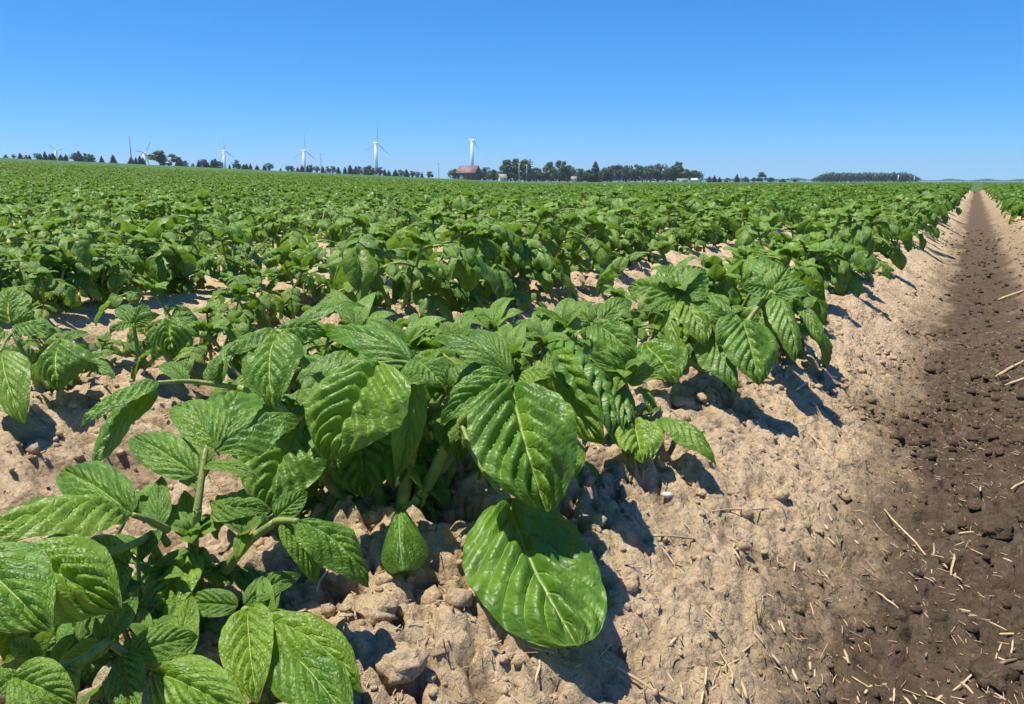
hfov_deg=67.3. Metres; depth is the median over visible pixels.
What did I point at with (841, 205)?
potato plant
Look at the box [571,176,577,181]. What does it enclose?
hut
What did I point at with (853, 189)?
potato plant
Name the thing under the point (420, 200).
potato plant
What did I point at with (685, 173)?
broadleaf tree
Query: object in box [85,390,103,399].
soil clod
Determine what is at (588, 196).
potato plant
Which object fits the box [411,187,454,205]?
potato plant
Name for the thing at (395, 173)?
spruce tree
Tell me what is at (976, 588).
soil clod
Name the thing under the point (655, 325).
potato plant
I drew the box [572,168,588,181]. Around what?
broadleaf tree
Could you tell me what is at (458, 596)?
soil crumbs
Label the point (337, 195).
potato plant
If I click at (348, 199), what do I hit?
potato plant
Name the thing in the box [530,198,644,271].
potato plant
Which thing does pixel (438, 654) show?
straw
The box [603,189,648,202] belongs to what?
potato plant
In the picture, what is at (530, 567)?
potato plant
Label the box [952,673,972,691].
straw
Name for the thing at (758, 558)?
chaff
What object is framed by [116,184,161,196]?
potato plant
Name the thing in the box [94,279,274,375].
potato plant
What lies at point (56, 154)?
wind turbine
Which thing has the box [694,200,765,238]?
potato plant
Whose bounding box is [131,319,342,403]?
potato plant
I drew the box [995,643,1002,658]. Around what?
straw
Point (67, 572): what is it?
potato plant
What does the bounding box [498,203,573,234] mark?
potato plant
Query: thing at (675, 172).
broadleaf tree
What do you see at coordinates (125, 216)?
potato plant
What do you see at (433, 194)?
potato plant
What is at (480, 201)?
potato plant
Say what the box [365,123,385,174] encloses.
wind turbine
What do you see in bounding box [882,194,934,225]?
potato plant
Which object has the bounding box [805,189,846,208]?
potato plant
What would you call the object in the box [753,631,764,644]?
straw
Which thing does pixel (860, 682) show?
straw
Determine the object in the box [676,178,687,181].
shed
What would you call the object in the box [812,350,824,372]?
straw
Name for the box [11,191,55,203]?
potato plant
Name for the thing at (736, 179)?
spruce tree
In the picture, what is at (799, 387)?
straw
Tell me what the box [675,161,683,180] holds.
broadleaf tree
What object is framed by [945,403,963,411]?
soil clod
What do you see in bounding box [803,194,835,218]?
potato plant
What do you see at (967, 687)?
straw
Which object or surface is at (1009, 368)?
straw
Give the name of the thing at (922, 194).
potato plant
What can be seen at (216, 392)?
potato plant
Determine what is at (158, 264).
potato plant
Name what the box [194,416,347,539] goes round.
potato plant
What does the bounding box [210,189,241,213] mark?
potato plant
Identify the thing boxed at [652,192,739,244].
potato plant
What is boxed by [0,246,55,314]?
potato plant
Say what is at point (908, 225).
potato plant
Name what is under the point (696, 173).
broadleaf tree
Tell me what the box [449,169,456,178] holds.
broadleaf tree
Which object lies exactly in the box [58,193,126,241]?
potato plant
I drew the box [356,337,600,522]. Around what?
potato plant
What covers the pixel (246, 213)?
potato plant
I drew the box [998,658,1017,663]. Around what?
straw
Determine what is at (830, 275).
potato plant
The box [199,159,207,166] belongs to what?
evergreen tree
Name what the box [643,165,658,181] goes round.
broadleaf tree
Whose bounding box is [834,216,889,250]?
potato plant
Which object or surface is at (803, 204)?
potato plant
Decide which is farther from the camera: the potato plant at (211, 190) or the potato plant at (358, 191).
the potato plant at (358, 191)
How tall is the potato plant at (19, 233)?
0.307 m
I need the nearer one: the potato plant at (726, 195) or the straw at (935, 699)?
the straw at (935, 699)
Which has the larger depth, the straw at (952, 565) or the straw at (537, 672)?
the straw at (952, 565)
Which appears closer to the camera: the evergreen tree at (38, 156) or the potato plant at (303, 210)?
the potato plant at (303, 210)
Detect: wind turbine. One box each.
[50,145,63,158]
[136,142,149,164]
[219,140,231,167]
[295,132,316,170]
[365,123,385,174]
[469,129,477,164]
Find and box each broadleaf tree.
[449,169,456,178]
[481,167,491,179]
[486,169,499,179]
[499,160,516,180]
[508,158,520,181]
[516,159,535,181]
[527,167,544,181]
[539,162,558,181]
[549,160,568,181]
[562,165,575,181]
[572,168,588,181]
[583,170,595,181]
[597,167,609,181]
[606,165,618,181]
[613,165,623,181]
[621,165,634,181]
[628,164,643,181]
[634,165,647,181]
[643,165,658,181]
[652,163,667,181]
[660,167,671,181]
[668,165,680,181]
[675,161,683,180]
[679,169,693,179]
[690,170,699,180]
[757,172,767,181]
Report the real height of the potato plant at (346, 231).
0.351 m
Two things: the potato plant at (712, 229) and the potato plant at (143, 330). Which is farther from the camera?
the potato plant at (712, 229)
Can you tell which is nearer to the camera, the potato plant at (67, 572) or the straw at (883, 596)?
the potato plant at (67, 572)
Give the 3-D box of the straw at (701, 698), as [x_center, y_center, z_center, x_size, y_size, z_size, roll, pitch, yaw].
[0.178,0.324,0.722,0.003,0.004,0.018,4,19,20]
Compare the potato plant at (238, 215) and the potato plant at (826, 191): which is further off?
the potato plant at (826, 191)
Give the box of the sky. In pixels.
[0,0,1023,181]
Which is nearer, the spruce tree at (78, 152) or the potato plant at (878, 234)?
the potato plant at (878, 234)
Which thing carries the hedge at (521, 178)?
on the ground
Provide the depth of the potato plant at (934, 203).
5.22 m
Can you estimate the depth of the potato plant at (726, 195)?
8.96 m
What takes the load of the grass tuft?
on the ground
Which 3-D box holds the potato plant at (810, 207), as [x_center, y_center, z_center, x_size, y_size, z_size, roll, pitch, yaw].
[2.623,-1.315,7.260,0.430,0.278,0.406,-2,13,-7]
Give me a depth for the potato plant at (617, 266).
1.90 m
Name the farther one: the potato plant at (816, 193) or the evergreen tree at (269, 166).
the evergreen tree at (269, 166)
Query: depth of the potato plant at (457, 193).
7.47 m
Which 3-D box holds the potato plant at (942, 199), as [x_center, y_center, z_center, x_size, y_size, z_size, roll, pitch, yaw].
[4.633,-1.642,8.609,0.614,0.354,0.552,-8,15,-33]
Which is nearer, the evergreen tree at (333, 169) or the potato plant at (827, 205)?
the potato plant at (827, 205)
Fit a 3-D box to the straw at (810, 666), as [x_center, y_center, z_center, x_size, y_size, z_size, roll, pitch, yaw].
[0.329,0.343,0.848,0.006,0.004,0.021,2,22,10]
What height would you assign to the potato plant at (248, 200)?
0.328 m
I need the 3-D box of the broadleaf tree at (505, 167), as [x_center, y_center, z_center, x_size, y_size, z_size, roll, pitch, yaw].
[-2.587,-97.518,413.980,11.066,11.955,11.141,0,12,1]
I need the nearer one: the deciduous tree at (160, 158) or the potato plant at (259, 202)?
the potato plant at (259, 202)
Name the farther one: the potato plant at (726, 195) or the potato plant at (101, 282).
the potato plant at (726, 195)
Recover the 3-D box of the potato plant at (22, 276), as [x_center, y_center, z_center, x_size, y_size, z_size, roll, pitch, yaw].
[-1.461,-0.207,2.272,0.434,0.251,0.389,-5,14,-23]
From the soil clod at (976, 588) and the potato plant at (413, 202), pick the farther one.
the potato plant at (413, 202)
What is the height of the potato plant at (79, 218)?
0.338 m
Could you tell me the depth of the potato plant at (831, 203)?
8.31 m
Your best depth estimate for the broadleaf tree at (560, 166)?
409.19 m
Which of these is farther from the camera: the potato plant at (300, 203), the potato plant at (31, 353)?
the potato plant at (300, 203)
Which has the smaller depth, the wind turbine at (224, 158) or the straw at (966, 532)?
the straw at (966, 532)
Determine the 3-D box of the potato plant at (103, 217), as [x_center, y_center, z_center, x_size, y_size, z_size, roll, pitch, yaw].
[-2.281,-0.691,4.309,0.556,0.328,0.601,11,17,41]
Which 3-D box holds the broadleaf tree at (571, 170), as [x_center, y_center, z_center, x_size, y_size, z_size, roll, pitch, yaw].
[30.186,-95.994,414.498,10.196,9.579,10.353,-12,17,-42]
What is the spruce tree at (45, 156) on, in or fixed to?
on the ground
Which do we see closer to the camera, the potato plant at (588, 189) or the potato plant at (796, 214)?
the potato plant at (796, 214)
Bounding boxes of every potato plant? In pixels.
[0,187,52,208]
[0,188,93,231]
[0,190,21,202]
[0,195,27,242]
[0,199,14,216]
[0,199,100,252]
[0,208,24,257]
[0,225,55,271]
[0,245,98,308]
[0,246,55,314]
[0,254,100,319]
[0,289,117,423]
[0,327,62,363]
[0,391,368,703]
[0,483,177,661]
[2,329,144,395]
[4,203,43,220]
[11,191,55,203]
[11,204,72,241]
[20,215,121,267]
[26,217,196,299]
[27,192,63,209]
[33,533,267,703]
[37,200,142,243]
[40,196,107,222]
[47,242,148,304]
[52,186,101,204]
[56,191,143,222]
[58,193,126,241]
[61,188,134,210]
[63,221,166,266]
[81,288,619,648]
[93,185,128,201]
[94,203,251,296]
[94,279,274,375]
[95,192,163,230]
[104,200,208,246]
[109,304,197,368]
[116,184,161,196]
[122,315,193,355]
[123,236,215,293]
[128,202,224,252]
[129,196,176,220]
[130,192,161,213]
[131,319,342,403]
[138,193,195,222]
[140,188,229,238]
[146,224,282,282]
[148,185,194,200]
[153,187,216,206]
[157,190,228,213]
[185,187,221,199]
[190,216,269,259]
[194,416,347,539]
[195,193,241,220]
[205,187,239,212]
[207,266,332,328]
[209,207,278,242]
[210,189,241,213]
[210,348,410,397]
[216,204,247,225]
[223,193,277,212]
[226,200,268,225]
[231,203,310,252]
[232,202,301,234]
[236,191,301,227]
[239,189,296,209]
[246,197,273,205]
[252,368,455,518]
[254,241,337,317]
[257,190,291,207]
[268,194,301,206]
[270,191,344,239]
[272,197,319,222]
[276,209,383,274]
[281,318,419,404]
[284,187,326,210]
[287,187,310,205]
[287,198,333,219]
[290,191,323,209]
[298,199,388,244]
[303,190,346,211]
[308,200,355,220]
[314,210,497,322]
[318,192,357,211]
[322,198,384,216]
[328,192,362,200]
[330,207,419,261]
[331,192,367,205]
[342,197,370,213]
[348,186,376,200]
[353,189,416,216]
[356,196,419,233]
[356,210,531,312]
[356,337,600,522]
[360,184,402,208]
[362,190,399,210]
[366,198,442,232]
[374,189,414,204]
[383,189,419,201]
[388,199,433,212]
[392,199,464,229]
[397,220,450,255]
[398,192,452,221]
[403,307,488,365]
[404,190,442,210]
[408,326,545,402]
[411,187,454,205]
[421,195,481,224]
[422,196,518,247]
[428,195,577,308]
[429,186,462,197]
[434,196,499,223]
[435,185,464,197]
[442,187,483,206]
[450,190,497,214]
[464,191,515,219]
[467,198,492,209]
[472,189,493,208]
[481,209,536,230]
[492,193,524,209]
[493,199,576,242]
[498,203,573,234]
[504,188,548,207]
[507,189,550,219]
[507,212,603,277]
[507,324,601,382]
[509,191,545,213]
[511,318,636,363]
[512,200,615,276]
[518,196,561,220]
[521,187,564,197]
[527,189,562,207]
[529,189,573,209]
[530,198,594,239]
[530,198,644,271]
[547,193,578,214]
[556,192,585,205]
[569,191,612,208]
[570,186,632,234]
[574,186,611,206]
[574,202,669,264]
[577,297,714,463]
[578,205,617,233]
[588,193,656,227]
[589,285,721,359]
[596,239,804,356]
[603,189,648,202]
[604,186,631,197]
[605,188,640,216]
[612,194,667,229]
[625,196,675,222]
[627,259,823,392]
[630,213,696,254]
[637,187,688,223]
[644,213,720,251]
[648,191,688,212]
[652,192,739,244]
[654,191,696,213]
[663,191,715,213]
[672,242,832,367]
[677,210,741,241]
[679,189,725,201]
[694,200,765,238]
[700,187,776,238]
[700,188,740,212]
[722,245,828,324]
[723,238,850,308]
[724,193,762,203]
[731,216,846,295]
[732,190,755,210]
[735,194,783,221]
[735,201,875,296]
[741,197,800,231]
[742,203,777,230]
[752,196,809,223]
[755,211,858,275]
[760,195,799,223]
[769,190,829,220]
[775,189,823,221]
[776,198,818,221]
[794,199,901,254]
[795,208,912,279]
[795,227,873,283]
[796,195,828,210]
[798,198,828,219]
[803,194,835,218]
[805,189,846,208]
[809,192,841,209]
[813,218,898,258]
[822,187,869,208]
[824,189,854,208]
[830,200,845,208]
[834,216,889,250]
[835,214,899,249]
[837,191,859,209]
[846,194,947,237]
[856,203,914,248]
[870,201,938,248]
[878,190,929,228]
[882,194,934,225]
[882,194,940,238]
[889,194,952,227]
[890,194,940,224]
[908,191,954,218]
[909,186,949,219]
[909,189,955,223]
[1000,194,1023,217]
[1008,194,1023,223]
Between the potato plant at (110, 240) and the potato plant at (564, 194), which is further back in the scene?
the potato plant at (564, 194)
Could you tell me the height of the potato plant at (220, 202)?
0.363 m
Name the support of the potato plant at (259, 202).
on the ground
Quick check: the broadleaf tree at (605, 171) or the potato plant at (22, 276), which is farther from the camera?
the broadleaf tree at (605, 171)
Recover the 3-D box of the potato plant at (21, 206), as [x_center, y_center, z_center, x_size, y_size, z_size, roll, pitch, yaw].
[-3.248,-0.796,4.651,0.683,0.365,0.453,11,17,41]
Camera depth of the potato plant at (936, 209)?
6.86 m
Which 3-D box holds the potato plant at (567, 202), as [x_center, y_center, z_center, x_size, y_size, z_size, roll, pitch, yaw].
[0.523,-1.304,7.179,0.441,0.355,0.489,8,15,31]
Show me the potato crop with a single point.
(23, 176)
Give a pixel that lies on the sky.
(929, 90)
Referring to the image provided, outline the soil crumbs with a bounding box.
[0,264,1023,703]
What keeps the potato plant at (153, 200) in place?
on the ground
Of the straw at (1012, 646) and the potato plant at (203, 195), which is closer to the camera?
the straw at (1012, 646)
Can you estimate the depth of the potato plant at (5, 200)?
7.30 m
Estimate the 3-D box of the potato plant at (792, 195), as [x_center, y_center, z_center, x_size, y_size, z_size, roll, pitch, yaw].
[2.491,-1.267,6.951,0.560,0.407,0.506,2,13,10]
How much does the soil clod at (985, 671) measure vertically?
0.031 m
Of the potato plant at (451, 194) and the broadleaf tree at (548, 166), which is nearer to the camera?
the potato plant at (451, 194)
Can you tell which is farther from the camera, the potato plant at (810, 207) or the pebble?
the potato plant at (810, 207)
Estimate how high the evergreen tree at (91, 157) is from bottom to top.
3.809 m
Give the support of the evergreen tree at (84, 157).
on the ground
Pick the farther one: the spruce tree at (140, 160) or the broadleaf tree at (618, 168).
the broadleaf tree at (618, 168)
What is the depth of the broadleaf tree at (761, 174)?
393.46 m
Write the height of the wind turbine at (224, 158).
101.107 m
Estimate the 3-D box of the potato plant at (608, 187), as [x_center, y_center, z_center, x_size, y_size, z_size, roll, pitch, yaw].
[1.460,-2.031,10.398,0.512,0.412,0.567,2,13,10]
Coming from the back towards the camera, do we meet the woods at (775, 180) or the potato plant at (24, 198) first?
the woods at (775, 180)
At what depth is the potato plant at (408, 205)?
5.38 m
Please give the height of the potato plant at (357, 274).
0.349 m
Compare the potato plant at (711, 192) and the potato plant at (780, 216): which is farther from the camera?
the potato plant at (711, 192)
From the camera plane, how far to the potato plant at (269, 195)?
7.65 m
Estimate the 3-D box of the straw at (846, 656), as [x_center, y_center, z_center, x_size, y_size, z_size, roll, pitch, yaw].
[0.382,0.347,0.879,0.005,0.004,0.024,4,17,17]
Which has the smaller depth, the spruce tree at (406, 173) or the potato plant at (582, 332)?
the potato plant at (582, 332)
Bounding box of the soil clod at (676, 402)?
[670,396,694,408]
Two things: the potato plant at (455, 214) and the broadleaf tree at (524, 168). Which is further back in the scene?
the broadleaf tree at (524, 168)
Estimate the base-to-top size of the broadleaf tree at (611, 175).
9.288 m
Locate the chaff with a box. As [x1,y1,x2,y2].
[244,282,1023,703]
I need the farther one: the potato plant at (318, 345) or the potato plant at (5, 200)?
the potato plant at (5, 200)
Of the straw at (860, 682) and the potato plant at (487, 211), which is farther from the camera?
the potato plant at (487, 211)
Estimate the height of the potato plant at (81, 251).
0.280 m
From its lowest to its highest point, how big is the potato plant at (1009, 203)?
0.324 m
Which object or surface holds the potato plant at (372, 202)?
on the ground
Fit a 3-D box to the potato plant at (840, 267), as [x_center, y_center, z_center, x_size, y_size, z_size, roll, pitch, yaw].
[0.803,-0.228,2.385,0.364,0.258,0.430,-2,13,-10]
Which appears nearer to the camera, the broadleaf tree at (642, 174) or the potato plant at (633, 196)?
the potato plant at (633, 196)
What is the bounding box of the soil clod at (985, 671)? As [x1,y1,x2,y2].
[967,656,1019,693]
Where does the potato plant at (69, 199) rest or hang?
on the ground
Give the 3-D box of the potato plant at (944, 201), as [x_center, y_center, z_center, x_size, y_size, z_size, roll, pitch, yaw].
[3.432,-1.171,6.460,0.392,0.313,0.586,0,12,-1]
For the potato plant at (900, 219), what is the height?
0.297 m
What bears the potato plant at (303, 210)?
on the ground
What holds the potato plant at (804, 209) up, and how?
on the ground
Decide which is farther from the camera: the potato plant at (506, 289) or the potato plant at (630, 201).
the potato plant at (630, 201)
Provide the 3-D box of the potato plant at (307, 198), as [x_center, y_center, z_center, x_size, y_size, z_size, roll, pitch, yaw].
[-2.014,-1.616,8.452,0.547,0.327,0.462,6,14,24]
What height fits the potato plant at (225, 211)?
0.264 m
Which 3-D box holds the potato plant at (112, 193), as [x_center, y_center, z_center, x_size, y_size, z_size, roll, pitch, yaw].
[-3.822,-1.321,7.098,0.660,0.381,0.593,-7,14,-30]
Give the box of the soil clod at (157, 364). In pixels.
[153,360,166,368]
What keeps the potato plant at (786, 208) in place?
on the ground
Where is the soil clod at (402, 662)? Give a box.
[373,641,429,685]
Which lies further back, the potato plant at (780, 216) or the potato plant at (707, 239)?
the potato plant at (780, 216)
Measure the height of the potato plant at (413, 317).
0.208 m
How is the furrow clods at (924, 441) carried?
on the ground
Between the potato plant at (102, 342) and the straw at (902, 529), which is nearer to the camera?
the straw at (902, 529)
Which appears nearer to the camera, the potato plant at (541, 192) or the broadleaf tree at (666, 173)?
the potato plant at (541, 192)
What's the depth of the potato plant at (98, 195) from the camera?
8.64 m
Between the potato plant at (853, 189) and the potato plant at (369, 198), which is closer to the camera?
the potato plant at (369, 198)
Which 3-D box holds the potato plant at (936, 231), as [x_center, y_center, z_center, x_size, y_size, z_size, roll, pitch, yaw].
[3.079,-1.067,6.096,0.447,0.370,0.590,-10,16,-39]
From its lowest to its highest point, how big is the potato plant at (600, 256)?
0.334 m
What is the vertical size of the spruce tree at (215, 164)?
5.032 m
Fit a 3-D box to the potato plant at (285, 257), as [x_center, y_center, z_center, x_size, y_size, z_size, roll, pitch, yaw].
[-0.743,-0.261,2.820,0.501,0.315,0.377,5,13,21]
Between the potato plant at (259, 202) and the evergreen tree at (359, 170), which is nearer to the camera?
the potato plant at (259, 202)
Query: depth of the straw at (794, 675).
0.81 m
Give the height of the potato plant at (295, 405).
0.194 m
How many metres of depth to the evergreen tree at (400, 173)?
399.79 m
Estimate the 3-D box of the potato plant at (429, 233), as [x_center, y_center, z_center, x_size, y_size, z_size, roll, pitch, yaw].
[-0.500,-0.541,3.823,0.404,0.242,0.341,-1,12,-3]
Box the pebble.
[661,492,671,497]
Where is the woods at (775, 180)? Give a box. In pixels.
[699,177,809,181]
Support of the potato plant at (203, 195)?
on the ground
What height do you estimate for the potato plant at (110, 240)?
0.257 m
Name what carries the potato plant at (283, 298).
on the ground
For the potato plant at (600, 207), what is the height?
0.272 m
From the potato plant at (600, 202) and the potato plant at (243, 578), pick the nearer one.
the potato plant at (243, 578)
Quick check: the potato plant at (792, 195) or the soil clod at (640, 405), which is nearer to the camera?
the soil clod at (640, 405)
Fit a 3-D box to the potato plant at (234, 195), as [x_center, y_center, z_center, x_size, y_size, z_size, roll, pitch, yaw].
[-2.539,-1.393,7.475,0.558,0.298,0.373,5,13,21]
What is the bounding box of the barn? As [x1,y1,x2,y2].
[456,165,481,179]
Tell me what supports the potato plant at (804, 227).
on the ground
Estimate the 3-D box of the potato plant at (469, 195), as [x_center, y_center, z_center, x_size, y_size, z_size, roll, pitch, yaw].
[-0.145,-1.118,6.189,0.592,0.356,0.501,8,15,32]
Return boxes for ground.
[0,178,1023,703]
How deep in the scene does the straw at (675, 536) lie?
0.92 m
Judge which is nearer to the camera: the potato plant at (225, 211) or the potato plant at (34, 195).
the potato plant at (225, 211)
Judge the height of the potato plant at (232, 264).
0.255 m
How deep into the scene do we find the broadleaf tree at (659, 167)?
407.36 m
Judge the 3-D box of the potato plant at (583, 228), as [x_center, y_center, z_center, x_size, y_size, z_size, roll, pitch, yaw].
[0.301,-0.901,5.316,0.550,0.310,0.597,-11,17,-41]
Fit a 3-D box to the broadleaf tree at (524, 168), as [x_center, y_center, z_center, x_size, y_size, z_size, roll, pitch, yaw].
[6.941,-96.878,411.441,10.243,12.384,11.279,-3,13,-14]
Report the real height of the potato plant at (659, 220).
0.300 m
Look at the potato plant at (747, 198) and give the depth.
9.30 m
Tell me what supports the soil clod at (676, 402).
on the ground
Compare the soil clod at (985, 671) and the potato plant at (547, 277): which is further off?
the potato plant at (547, 277)
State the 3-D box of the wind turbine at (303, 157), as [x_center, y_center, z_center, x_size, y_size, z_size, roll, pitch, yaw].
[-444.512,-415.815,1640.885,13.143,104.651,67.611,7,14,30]
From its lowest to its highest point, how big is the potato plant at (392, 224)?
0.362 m
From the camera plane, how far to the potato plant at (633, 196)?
8.23 m
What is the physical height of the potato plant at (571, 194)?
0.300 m
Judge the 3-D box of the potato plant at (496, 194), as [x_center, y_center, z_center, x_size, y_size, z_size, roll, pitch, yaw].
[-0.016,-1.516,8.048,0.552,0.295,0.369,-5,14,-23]
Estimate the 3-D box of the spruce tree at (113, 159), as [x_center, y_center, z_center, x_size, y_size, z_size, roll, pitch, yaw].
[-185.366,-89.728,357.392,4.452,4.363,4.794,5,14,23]
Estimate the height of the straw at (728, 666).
0.016 m
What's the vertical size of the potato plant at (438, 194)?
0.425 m
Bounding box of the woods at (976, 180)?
[917,178,1023,181]
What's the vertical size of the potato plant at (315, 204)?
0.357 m
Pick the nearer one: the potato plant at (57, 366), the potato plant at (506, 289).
the potato plant at (57, 366)
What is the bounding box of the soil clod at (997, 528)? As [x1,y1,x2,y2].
[980,517,1014,540]
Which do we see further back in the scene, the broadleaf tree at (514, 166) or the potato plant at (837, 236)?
the broadleaf tree at (514, 166)
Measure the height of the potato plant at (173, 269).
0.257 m
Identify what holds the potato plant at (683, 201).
on the ground
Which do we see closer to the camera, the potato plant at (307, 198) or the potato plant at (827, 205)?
the potato plant at (827, 205)
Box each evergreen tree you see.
[33,153,41,159]
[69,152,81,160]
[81,153,89,161]
[88,154,96,161]
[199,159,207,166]
[231,160,241,168]
[265,163,273,169]
[330,166,336,172]
[355,166,363,174]
[364,165,374,174]
[374,167,383,175]
[398,170,403,176]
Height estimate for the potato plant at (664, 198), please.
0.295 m
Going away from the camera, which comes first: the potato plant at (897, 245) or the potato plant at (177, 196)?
the potato plant at (897, 245)
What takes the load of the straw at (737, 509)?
on the ground
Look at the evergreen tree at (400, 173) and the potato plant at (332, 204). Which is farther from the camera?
the evergreen tree at (400, 173)
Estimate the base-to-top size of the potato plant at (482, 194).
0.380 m
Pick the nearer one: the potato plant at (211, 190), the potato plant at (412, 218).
the potato plant at (412, 218)
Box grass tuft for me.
[755,599,767,623]
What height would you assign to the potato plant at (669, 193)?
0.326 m
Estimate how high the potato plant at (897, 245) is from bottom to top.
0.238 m
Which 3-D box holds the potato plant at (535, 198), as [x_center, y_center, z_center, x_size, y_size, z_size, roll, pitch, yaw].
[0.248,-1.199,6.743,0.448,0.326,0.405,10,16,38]
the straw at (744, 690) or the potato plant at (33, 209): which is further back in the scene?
the potato plant at (33, 209)
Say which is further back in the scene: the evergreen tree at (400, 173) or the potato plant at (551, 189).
the evergreen tree at (400, 173)
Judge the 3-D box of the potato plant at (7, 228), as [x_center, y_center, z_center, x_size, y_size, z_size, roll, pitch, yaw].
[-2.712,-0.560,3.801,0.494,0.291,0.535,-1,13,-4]
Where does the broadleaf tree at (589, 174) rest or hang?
on the ground
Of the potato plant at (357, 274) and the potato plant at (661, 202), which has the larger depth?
the potato plant at (661, 202)
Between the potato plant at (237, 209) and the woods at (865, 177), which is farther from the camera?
the woods at (865, 177)
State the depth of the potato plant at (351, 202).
7.53 m
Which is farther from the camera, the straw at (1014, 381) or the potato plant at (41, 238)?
the potato plant at (41, 238)
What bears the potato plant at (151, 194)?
on the ground
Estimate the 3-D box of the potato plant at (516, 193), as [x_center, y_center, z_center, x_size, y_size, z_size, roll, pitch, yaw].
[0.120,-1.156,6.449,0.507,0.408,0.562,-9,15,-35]
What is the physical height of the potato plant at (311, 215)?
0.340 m
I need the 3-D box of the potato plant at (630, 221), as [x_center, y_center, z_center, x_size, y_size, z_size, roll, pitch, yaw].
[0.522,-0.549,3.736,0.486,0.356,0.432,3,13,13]
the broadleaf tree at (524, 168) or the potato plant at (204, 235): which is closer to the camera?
the potato plant at (204, 235)
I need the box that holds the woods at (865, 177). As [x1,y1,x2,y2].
[810,171,920,181]
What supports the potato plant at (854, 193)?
on the ground
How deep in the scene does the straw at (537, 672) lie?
0.65 m
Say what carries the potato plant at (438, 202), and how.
on the ground
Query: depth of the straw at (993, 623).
0.93 m
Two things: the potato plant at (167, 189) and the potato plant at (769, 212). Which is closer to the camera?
the potato plant at (769, 212)
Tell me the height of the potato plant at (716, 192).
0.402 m
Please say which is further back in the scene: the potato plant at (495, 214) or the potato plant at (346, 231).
the potato plant at (495, 214)
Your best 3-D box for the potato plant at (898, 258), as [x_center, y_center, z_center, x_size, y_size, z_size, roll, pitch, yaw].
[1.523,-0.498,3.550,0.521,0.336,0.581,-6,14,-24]
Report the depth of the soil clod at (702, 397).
1.36 m
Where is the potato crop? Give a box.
[0,160,1023,214]
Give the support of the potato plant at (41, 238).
on the ground
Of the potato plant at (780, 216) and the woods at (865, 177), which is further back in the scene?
the woods at (865, 177)
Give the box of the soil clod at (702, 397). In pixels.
[695,392,709,402]
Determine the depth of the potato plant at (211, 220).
3.75 m
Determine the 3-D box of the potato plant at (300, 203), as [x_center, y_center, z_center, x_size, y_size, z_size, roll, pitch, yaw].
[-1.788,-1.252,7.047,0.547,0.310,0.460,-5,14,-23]
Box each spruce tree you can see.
[42,151,48,159]
[71,151,86,161]
[109,155,117,162]
[136,155,144,163]
[212,159,219,167]
[346,165,352,173]
[392,169,399,175]
[403,169,409,176]
[589,161,601,181]
[733,174,739,181]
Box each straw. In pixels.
[316,569,327,591]
[432,644,470,656]
[535,658,540,682]
[601,658,675,703]
[651,535,695,539]
[659,542,673,564]
[700,690,704,703]
[704,667,707,685]
[709,666,719,686]
[712,508,767,511]
[719,650,741,688]
[741,680,747,698]
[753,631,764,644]
[771,653,781,666]
[792,668,797,680]
[793,381,807,391]
[807,432,839,465]
[809,656,811,670]
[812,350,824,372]
[843,649,849,663]
[851,676,881,698]
[876,591,898,607]
[884,509,925,555]
[926,695,944,703]
[950,554,955,575]
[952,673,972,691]
[958,531,973,533]
[960,682,973,693]
[969,613,1007,630]
[995,360,1023,376]
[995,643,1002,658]
[998,290,1023,300]
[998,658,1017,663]
[1005,377,1023,386]
[1010,481,1023,489]
[1010,639,1013,652]
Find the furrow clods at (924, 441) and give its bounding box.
[829,219,1023,458]
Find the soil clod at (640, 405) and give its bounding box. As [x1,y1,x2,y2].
[635,401,645,415]
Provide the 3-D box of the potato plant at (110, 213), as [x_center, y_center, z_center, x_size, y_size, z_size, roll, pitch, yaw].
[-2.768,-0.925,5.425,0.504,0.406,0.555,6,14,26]
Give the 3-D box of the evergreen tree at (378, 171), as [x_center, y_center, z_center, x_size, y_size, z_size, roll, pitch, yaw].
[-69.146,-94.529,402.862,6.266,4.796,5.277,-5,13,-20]
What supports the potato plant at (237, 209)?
on the ground
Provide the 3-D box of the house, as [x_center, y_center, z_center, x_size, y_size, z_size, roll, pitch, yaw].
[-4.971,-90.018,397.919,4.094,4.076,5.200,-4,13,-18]
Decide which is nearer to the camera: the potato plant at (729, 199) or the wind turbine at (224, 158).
the potato plant at (729, 199)
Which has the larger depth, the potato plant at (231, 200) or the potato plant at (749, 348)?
the potato plant at (231, 200)
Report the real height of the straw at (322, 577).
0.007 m
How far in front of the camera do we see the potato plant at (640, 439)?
1.08 m
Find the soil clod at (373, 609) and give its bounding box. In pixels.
[354,593,398,625]
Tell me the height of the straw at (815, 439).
0.039 m
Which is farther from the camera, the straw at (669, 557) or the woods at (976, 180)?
the woods at (976, 180)
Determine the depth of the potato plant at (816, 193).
7.34 m
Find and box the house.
[497,174,507,180]
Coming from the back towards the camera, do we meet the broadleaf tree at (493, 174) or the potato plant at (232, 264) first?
the broadleaf tree at (493, 174)
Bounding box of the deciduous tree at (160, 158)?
[147,150,180,164]
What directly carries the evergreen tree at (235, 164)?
on the ground
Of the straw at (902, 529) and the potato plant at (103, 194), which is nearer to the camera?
the straw at (902, 529)
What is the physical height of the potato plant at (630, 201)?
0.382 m
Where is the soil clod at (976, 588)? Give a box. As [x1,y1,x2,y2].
[960,582,996,597]
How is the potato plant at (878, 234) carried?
on the ground
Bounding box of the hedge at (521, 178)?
[448,168,703,181]
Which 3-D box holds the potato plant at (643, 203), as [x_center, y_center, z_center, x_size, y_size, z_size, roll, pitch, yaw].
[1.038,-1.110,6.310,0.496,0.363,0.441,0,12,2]
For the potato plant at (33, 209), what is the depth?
6.64 m
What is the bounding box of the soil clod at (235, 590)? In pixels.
[223,584,242,601]

